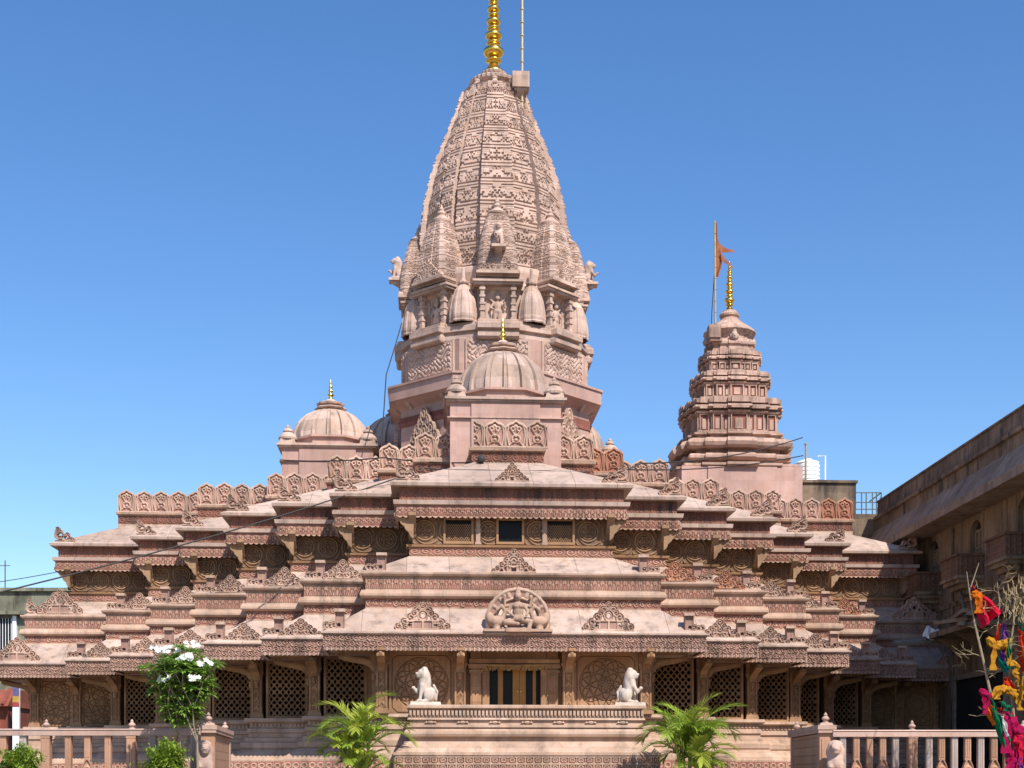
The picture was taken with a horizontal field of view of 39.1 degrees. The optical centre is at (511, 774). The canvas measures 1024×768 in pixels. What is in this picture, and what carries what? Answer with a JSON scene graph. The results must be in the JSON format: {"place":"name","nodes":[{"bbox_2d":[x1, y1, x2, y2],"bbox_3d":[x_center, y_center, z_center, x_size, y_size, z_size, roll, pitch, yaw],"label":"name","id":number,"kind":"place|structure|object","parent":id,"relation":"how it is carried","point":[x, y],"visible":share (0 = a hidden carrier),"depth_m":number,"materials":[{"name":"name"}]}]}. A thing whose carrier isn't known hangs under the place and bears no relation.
{"place":"outdoors","nodes":[
{"label":"outdoors","id":0,"kind":"place"},
{"bbox_2d":[0,0,1023,587],"label":"sky","id":1,"kind":"structure","parent":0,"point":[207,206],"materials":[{"name":"blue"}]},
{"bbox_2d":[668,262,801,501],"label":"side tower","id":2,"kind":"structure","parent":0,"point":[731,408],"depth_m":63.14,"materials":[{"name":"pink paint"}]},
{"bbox_2d":[707,221,722,344],"bbox_3d":[9.020,-21.905,64.112,0.600,5.330,0.700,0,0,-3],"label":"side flagpole","id":3,"kind":"object","parent":2,"relation":"on","point":[714,332],"visible":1,"depth_m":63.92,"materials":[{"name":"metal"}]},
{"bbox_2d":[716,222,734,276],"bbox_3d":[9.458,-23.284,63.984,0.869,2.474,0.207,0,0,-3],"label":"pennant","id":4,"kind":"object","parent":3,"relation":"attached to","point":[720,248],"visible":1,"depth_m":63.96,"materials":[{"name":"fabric"}]},
{"label":"ground","id":5,"kind":"structure","parent":0,"visible":0},
{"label":"terrace","id":6,"kind":"structure","parent":5,"relation":"on","visible":0},
{"bbox_2d":[0,687,29,754],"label":"red building","id":7,"kind":"structure","parent":6,"relation":"on","point":[5,709],"depth_m":70.23,"materials":[{"name":"paint"}]},
{"bbox_2d":[12,687,19,751],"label":"poster post","id":8,"kind":"object","parent":6,"relation":"on","point":[15,709],"visible":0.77,"depth_m":68.90,"materials":[{"name":"white plastic"}]},
{"bbox_2d":[0,741,47,767],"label":"clipped bush","id":9,"kind":"object","parent":6,"relation":"on","point":[16,759],"visible":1,"depth_m":34.00,"materials":[{"name":"green plant"}]},
{"bbox_2d":[0,560,69,726],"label":"concrete building","id":10,"kind":"structure","parent":6,"relation":"on","point":[13,609],"depth_m":85.00,"materials":[{"name":"grey concrete"}]},
{"bbox_2d":[0,616,16,648],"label":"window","id":11,"kind":"structure","parent":10,"relation":"in","point":[8,627],"depth_m":84.91,"materials":[{"name":"glass"}]},
{"bbox_2d":[0,719,200,767],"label":"stone railing","id":12,"kind":"object","parent":6,"relation":"on","point":[46,733],"visible":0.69,"depth_m":35.89,"materials":[{"name":"beige stone"}]},
{"bbox_2d":[129,736,193,767],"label":"clipped bush","id":13,"kind":"object","parent":6,"relation":"on","point":[167,755],"visible":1,"depth_m":33.81,"materials":[{"name":"green plant"}]},
{"bbox_2d":[133,640,227,767],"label":"frangipani tree","id":14,"kind":"object","parent":6,"relation":"on","point":[187,677],"visible":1,"depth_m":34.14,"materials":[{"name":"green plant"}]},
{"bbox_2d":[195,740,213,767],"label":"gate lion","id":15,"kind":"object","parent":6,"relation":"on","point":[206,751],"visible":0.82,"depth_m":35.36},
{"bbox_2d":[198,712,233,767],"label":"gate pier","id":16,"kind":"structure","parent":6,"relation":"on","point":[218,737],"depth_m":37.38,"materials":[{"name":"pink stone"}]},
{"bbox_2d":[303,691,417,767],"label":"areca palm","id":17,"kind":"object","parent":6,"relation":"on","point":[361,730],"visible":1,"depth_m":38.37,"materials":[{"name":"green plant"}]},
{"bbox_2d":[0,419,949,767],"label":"temple hall","id":18,"kind":"structure","parent":6,"relation":"on","point":[776,613],"depth_m":49.29,"materials":[{"name":"stone"}]},
{"bbox_2d":[0,572,56,581],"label":"cable","id":19,"kind":"object","parent":18,"relation":"attached to","point":[28,577],"visible":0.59,"depth_m":61.20,"materials":[{"name":"black rubber"}]},
{"bbox_2d":[0,477,397,592],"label":"cable","id":20,"kind":"object","parent":18,"relation":"on","point":[185,543],"visible":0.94,"depth_m":43.89,"materials":[{"name":"black rubber"}]},
{"bbox_2d":[277,380,378,478],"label":"domed pavilion","id":21,"kind":"structure","parent":18,"relation":"on","point":[329,427],"depth_m":57.87,"materials":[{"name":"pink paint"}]},
{"bbox_2d":[369,409,400,449],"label":"domed pavilion","id":22,"kind":"structure","parent":18,"relation":"on","point":[388,429],"depth_m":62.46,"materials":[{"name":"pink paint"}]},
{"bbox_2d":[478,455,484,462],"bbox_3d":[-1.031,-10.620,48.489,0.260,0.260,0.240,0,0,0],"label":"drain spout","id":23,"kind":"object","parent":18,"relation":"attached to","point":[481,458],"visible":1,"depth_m":48.40,"materials":[{"name":"grey metal"}]},
{"bbox_2d":[388,0,602,458],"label":"temple tower","id":24,"kind":"structure","parent":18,"relation":"on","point":[491,245],"depth_m":56.47,"materials":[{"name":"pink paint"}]},
{"bbox_2d":[381,323,401,446],"bbox_3d":[-4.672,-14.904,55.798,0.055,5.814,2.141,0,0,18],"label":"cable","id":25,"kind":"object","parent":24,"relation":"hanging from","point":[385,384],"visible":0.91,"depth_m":55.22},
{"bbox_2d":[512,0,528,109],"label":"bracketed flagpole","id":26,"kind":"object","parent":24,"relation":"attached to","point":[520,83],"visible":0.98,"depth_m":57.84,"materials":[{"name":"metal"}]},
{"bbox_2d":[443,319,566,467],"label":"domed pavilion","id":27,"kind":"structure","parent":18,"relation":"on","point":[503,381],"depth_m":50.06,"materials":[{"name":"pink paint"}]},
{"bbox_2d":[280,457,471,463],"bbox_3d":[-5.083,-11.425,52.316,10.782,1.653,0.536,0,0,41],"label":"cable","id":28,"kind":"object","parent":27,"relation":"attached to","point":[367,459],"visible":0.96,"depth_m":52.51,"materials":[{"name":"black rubber"}]},
{"bbox_2d":[424,467,589,472],"bbox_3d":[-0.150,-10.074,47.678,5.507,0.140,0.107,0,0,-2],"label":"cable","id":29,"kind":"object","parent":18,"relation":"on","point":[500,470],"visible":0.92,"depth_m":47.62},
{"bbox_2d":[482,664,546,670],"bbox_3d":[0.079,-3.340,45.030,2.066,0.237,0.066,0,0,-3],"label":"garland","id":30,"kind":"object","parent":18,"relation":"hanging from","point":[534,667],"depth_m":45.01,"materials":[{"name":"orange plant"}]},
{"bbox_2d":[592,427,616,452],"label":"domed pavilion","id":31,"kind":"structure","parent":18,"relation":"on","point":[598,442],"depth_m":63.23,"materials":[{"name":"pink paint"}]},
{"bbox_2d":[599,437,802,476],"bbox_3d":[6.975,-11.872,53.248,1.054,3.897,15.126,0,0,44],"label":"cable","id":32,"kind":"object","parent":18,"relation":"on","point":[707,458],"visible":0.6,"depth_m":53.10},
{"bbox_2d":[615,455,802,470],"bbox_3d":[7.801,-11.875,54.701,0.048,2.591,12.614,0,0,42],"label":"cable","id":33,"kind":"object","parent":18,"relation":"on","point":[710,467],"visible":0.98,"depth_m":54.28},
{"bbox_2d":[893,638,936,644],"bbox_3d":[16.550,-5.260,56.300,3.240,0.120,0.400,-4,19,-3],"label":"loose plank","id":34,"kind":"object","parent":18,"relation":"on","point":[910,641],"visible":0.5,"depth_m":56.09,"materials":[{"name":"grey wood"}]},
{"bbox_2d":[393,705,660,767],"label":"entrance platform","id":35,"kind":"structure","parent":6,"relation":"on","point":[525,736],"depth_m":40.28,"materials":[{"name":"stone"}]},
{"bbox_2d":[408,667,440,704],"bbox_3d":[-2.473,-2.501,40.719,0.880,1.090,0.540,0,0,-10],"label":"seated lion","id":36,"kind":"object","parent":35,"relation":"on","point":[426,691],"visible":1,"depth_m":40.56},
{"bbox_2d":[615,668,645,705],"bbox_3d":[3.367,-2.501,41.066,0.880,1.090,0.540,0,0,2],"label":"seated lion","id":37,"kind":"object","parent":35,"relation":"on","point":[627,691],"visible":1,"depth_m":40.91},
{"bbox_2d":[633,693,745,767],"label":"areca palm","id":38,"kind":"object","parent":6,"relation":"on","point":[691,738],"visible":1,"depth_m":38.25,"materials":[{"name":"green plant"}]},
{"bbox_2d":[788,712,836,767],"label":"gate pier","id":39,"kind":"structure","parent":6,"relation":"on","point":[808,746],"depth_m":37.38,"materials":[{"name":"pink stone"}]},
{"bbox_2d":[802,480,857,535],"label":"roof room","id":40,"kind":"object","parent":6,"relation":"on","point":[836,491],"visible":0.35,"depth_m":66.20,"materials":[{"name":"beige concrete"}]},
{"bbox_2d":[804,443,806,479],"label":"standpipe","id":41,"kind":"object","parent":40,"relation":"on","point":[805,444],"visible":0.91,"depth_m":67.36,"materials":[{"name":"white metal"}]},
{"bbox_2d":[795,458,819,479],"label":"water tank","id":42,"kind":"object","parent":40,"relation":"on","point":[813,469],"visible":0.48,"depth_m":67.77,"materials":[{"name":"white plastic"}]},
{"bbox_2d":[826,740,844,767],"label":"gate lion","id":43,"kind":"object","parent":6,"relation":"on","point":[835,752],"visible":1,"depth_m":35.35},
{"bbox_2d":[832,720,1023,767],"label":"stone railing","id":44,"kind":"object","parent":6,"relation":"on","point":[911,734],"visible":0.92,"depth_m":35.91,"materials":[{"name":"beige stone"}]},
{"bbox_2d":[856,404,1023,767],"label":"balconied building","id":45,"kind":"structure","parent":6,"relation":"on","point":[958,513],"depth_m":54.74,"materials":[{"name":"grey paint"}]},
{"bbox_2d":[856,492,881,513],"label":"steel railing","id":46,"kind":"object","parent":45,"relation":"on","point":[866,502],"visible":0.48,"depth_m":69.58,"materials":[{"name":"grey metal"}]},
{"bbox_2d":[923,625,939,640],"bbox_3d":[16.252,-5.457,55.790,0.609,0.548,0.129,17,-2,-5],"label":"crumpled paper","id":47,"kind":"object","parent":45,"relation":"on","point":[928,630],"visible":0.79,"depth_m":55.77,"materials":[{"name":"white paper"}]},
{"bbox_2d":[933,544,938,570],"bbox_3d":[17.697,-8.625,59.789,0.140,2.250,1.320,0,0,-2],"label":"arched window","id":48,"kind":"structure","parent":45,"relation":"in","point":[936,552],"depth_m":60.02,"materials":[{"name":"brown wood"}]},
{"bbox_2d":[955,621,964,625],"bbox_3d":[16.484,-5.530,53.002,0.200,0.140,4.098,4,6,15],"label":"timber baulk","id":49,"kind":"object","parent":45,"relation":"on","point":[960,623],"visible":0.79,"depth_m":51.05,"materials":[{"name":"brown wood"}]},
{"bbox_2d":[933,615,977,624],"bbox_3d":[16.608,-5.700,52.882,0.200,0.140,3.669,-1,1,-17],"label":"timber baulk","id":50,"kind":"object","parent":49,"relation":"on","point":[948,621],"visible":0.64,"depth_m":53.48,"materials":[{"name":"brown wood"}]},
{"bbox_2d":[949,608,967,618],"bbox_3d":[16.476,-5.870,53.258,0.200,0.140,2.743,-3,-2,6],"label":"timber baulk","id":51,"kind":"object","parent":50,"relation":"on","point":[961,613],"visible":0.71,"depth_m":52.49,"materials":[{"name":"brown wood"}]},
{"bbox_2d":[960,591,967,622],"bbox_3d":[17.067,-6.700,54.566,0.100,2.475,4.184,0,0,13],"label":"leaning pipe","id":52,"kind":"object","parent":45,"relation":"on","point":[962,599],"visible":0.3,"depth_m":54.22,"materials":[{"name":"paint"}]},
{"bbox_2d":[975,522,980,552],"bbox_3d":[17.860,-8.625,54.892,0.140,2.250,1.320,0,0,-2],"label":"arched window","id":53,"kind":"structure","parent":45,"relation":"in","point":[978,531],"depth_m":55.12,"materials":[{"name":"brown wood"}]},
{"bbox_2d":[952,666,1007,767],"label":"dark doorway","id":54,"kind":"structure","parent":45,"relation":"in","point":[967,702],"depth_m":55.06,"materials":[{"name":"black wood"}]},
{"bbox_2d":[954,563,1023,764],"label":"votive tree","id":55,"kind":"object","parent":6,"relation":"on","point":[1013,608],"visible":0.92,"depth_m":32.99,"materials":[{"name":"multicoloured plant"}]},
{"bbox_2d":[971,590,982,612],"bbox_3d":[10.590,-3.934,32.792,0.269,0.546,0.184,0,0,0],"label":"knotted cloth","id":56,"kind":"object","parent":55,"relation":"attached to","point":[977,595],"visible":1,"depth_m":32.74,"materials":[{"name":"orange fabric"}]},
{"bbox_2d":[979,688,991,713],"bbox_3d":[10.786,-1.665,32.793,0.310,0.596,0.164,0,0,0],"label":"knotted cloth","id":57,"kind":"object","parent":55,"relation":"attached to","point":[984,693],"visible":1,"depth_m":32.75,"materials":[{"name":"pink fabric"}]},
{"bbox_2d":[971,583,1002,627],"bbox_3d":[10.870,-3.871,32.903,0.759,1.062,0.275,0,0,0],"label":"tied cloth","id":58,"kind":"object","parent":55,"relation":"attached to","point":[986,618],"visible":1,"depth_m":32.90,"materials":[{"name":"red fabric"}]},
{"bbox_2d":[981,699,994,725],"bbox_3d":[10.876,-1.429,32.808,0.372,0.661,0.205,0,0,0],"label":"tied cloth","id":59,"kind":"object","parent":55,"relation":"attached to","point":[990,716],"visible":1,"depth_m":32.80,"materials":[{"name":"orange fabric"}]},
{"bbox_2d":[994,624,1000,649],"bbox_3d":[11.069,-3.147,32.870,0.183,0.634,0.160,0,0,0],"label":"tied ribbon","id":60,"kind":"object","parent":55,"relation":"hanging from","point":[996,637],"visible":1,"depth_m":32.86,"materials":[{"name":"fabric"}]},
{"bbox_2d":[988,695,1010,747],"bbox_3d":[11.071,-1.190,32.729,0.501,1.281,0.182,0,0,0],"label":"tied cloth","id":61,"kind":"object","parent":55,"relation":"attached to","point":[997,717],"visible":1,"depth_m":32.73,"materials":[{"name":"green fabric"}]},
{"bbox_2d":[986,636,1014,669],"bbox_3d":[11.138,-2.765,32.877,0.637,0.784,0.228,0,0,0],"label":"knotted cloth","id":62,"kind":"object","parent":55,"relation":"attached to","point":[997,645],"visible":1,"depth_m":32.81,"materials":[{"name":"yellow fabric"}]},
{"bbox_2d":[997,655,1008,672],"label":"tied cloth","id":63,"kind":"object","parent":55,"relation":"attached to","point":[1003,665],"visible":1,"depth_m":32.85,"materials":[{"name":"teal fabric"}]},
{"bbox_2d":[999,621,1008,660],"bbox_3d":[11.286,-3.045,32.968,0.214,0.950,0.205,0,0,0],"label":"tied cloth","id":64,"kind":"object","parent":55,"relation":"attached to","point":[1003,637],"visible":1,"depth_m":32.98,"materials":[{"name":"purple fabric"}]},
{"bbox_2d":[1001,714,1008,736],"bbox_3d":[11.142,-1.107,32.571,0.164,0.514,0.162,0,0,0],"label":"tied ribbon","id":65,"kind":"object","parent":55,"relation":"attached to","point":[1004,725],"visible":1,"depth_m":32.56,"materials":[{"name":"fabric"}]},
{"bbox_2d":[991,685,1023,709],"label":"knotted cloth","id":66,"kind":"object","parent":55,"relation":"attached to","point":[997,691],"visible":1,"depth_m":32.79,"materials":[{"name":"yellow fabric"}]},
{"bbox_2d":[1001,701,1013,716],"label":"knotted cloth","id":67,"kind":"object","parent":55,"relation":"attached to","point":[1004,705],"visible":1,"depth_m":32.67,"materials":[{"name":"green fabric"}]},
{"bbox_2d":[1006,636,1011,669],"bbox_3d":[11.317,-2.766,32.790,0.096,0.773,0.160,0,0,0],"label":"tied ribbon","id":68,"kind":"object","parent":55,"relation":"attached to","point":[1008,651],"visible":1,"depth_m":32.77,"materials":[{"name":"fabric"}]},
{"bbox_2d":[1003,675,1015,693],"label":"tied cloth","id":69,"kind":"object","parent":55,"relation":"attached to","point":[1007,682],"visible":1,"depth_m":32.90,"materials":[{"name":"fabric"}]},
{"bbox_2d":[999,710,1023,767],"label":"knotted cloth","id":70,"kind":"object","parent":55,"relation":"attached to","point":[1014,727],"visible":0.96,"depth_m":32.70,"materials":[{"name":"pink fabric"}]},
{"bbox_2d":[1005,750,1017,767],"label":"knotted cloth","id":71,"kind":"object","parent":55,"relation":"attached to","point":[1011,761],"visible":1,"depth_m":32.71,"materials":[{"name":"pink fabric"}]},
{"bbox_2d":[1011,660,1020,686],"bbox_3d":[11.497,-2.300,32.834,0.221,0.634,0.123,0,0,0],"label":"knotted cloth","id":72,"kind":"object","parent":55,"relation":"attached to","point":[1015,673],"visible":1,"depth_m":32.81,"materials":[{"name":"yellow fabric"}]},
{"bbox_2d":[1012,734,1023,767],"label":"knotted cloth","id":73,"kind":"object","parent":55,"relation":"attached to","point":[1016,741],"visible":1,"depth_m":32.67,"materials":[{"name":"fabric"}]},
{"bbox_2d":[1016,756,1023,767],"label":"knotted cloth","id":74,"kind":"object","parent":55,"relation":"attached to","point":[1019,763],"visible":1,"depth_m":32.65,"materials":[{"name":"purple fabric"}]},
{"bbox_2d":[1017,627,1023,671],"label":"tied cloth","id":75,"kind":"object","parent":55,"relation":"attached to","point":[1021,643],"visible":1,"depth_m":32.81,"materials":[{"name":"red fabric"}]},
{"bbox_2d":[1018,619,1023,637],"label":"tied cloth","id":76,"kind":"object","parent":55,"relation":"attached to","point":[1021,627],"visible":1,"depth_m":32.90,"materials":[{"name":"fabric"}]},
{"bbox_2d":[1019,672,1023,699],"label":"tied ribbon","id":77,"kind":"object","parent":55,"relation":"attached to","point":[1021,689],"visible":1,"depth_m":32.71,"materials":[{"name":"fabric"}]},
{"bbox_3d":[17.109,-5.530,53.461,0.200,0.140,4.024,3,2,13],"label":"timber baulk","id":78,"kind":"object","parent":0,"visible":0},
{"bbox_2d":[966,611,972,621],"bbox_3d":[16.923,-5.700,53.059,0.200,0.140,3.288,5,-1,20],"label":"timber baulk","id":79,"kind":"object","parent":78,"relation":"on","point":[969,614],"visible":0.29,"depth_m":51.59,"materials":[{"name":"brown wood"}]},
{"bbox_3d":[17.458,-5.530,52.599,0.200,0.140,3.066,-2,3,7],"label":"timber baulk","id":80,"kind":"object","parent":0,"visible":0},
{"bbox_2d":[994,609,1006,618],"bbox_3d":[17.554,-5.700,53.321,0.200,0.140,4.074,-5,-3,0],"label":"timber baulk","id":81,"kind":"object","parent":80,"relation":"on","point":[1001,614],"visible":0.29,"depth_m":51.44,"materials":[{"name":"brown wood"}]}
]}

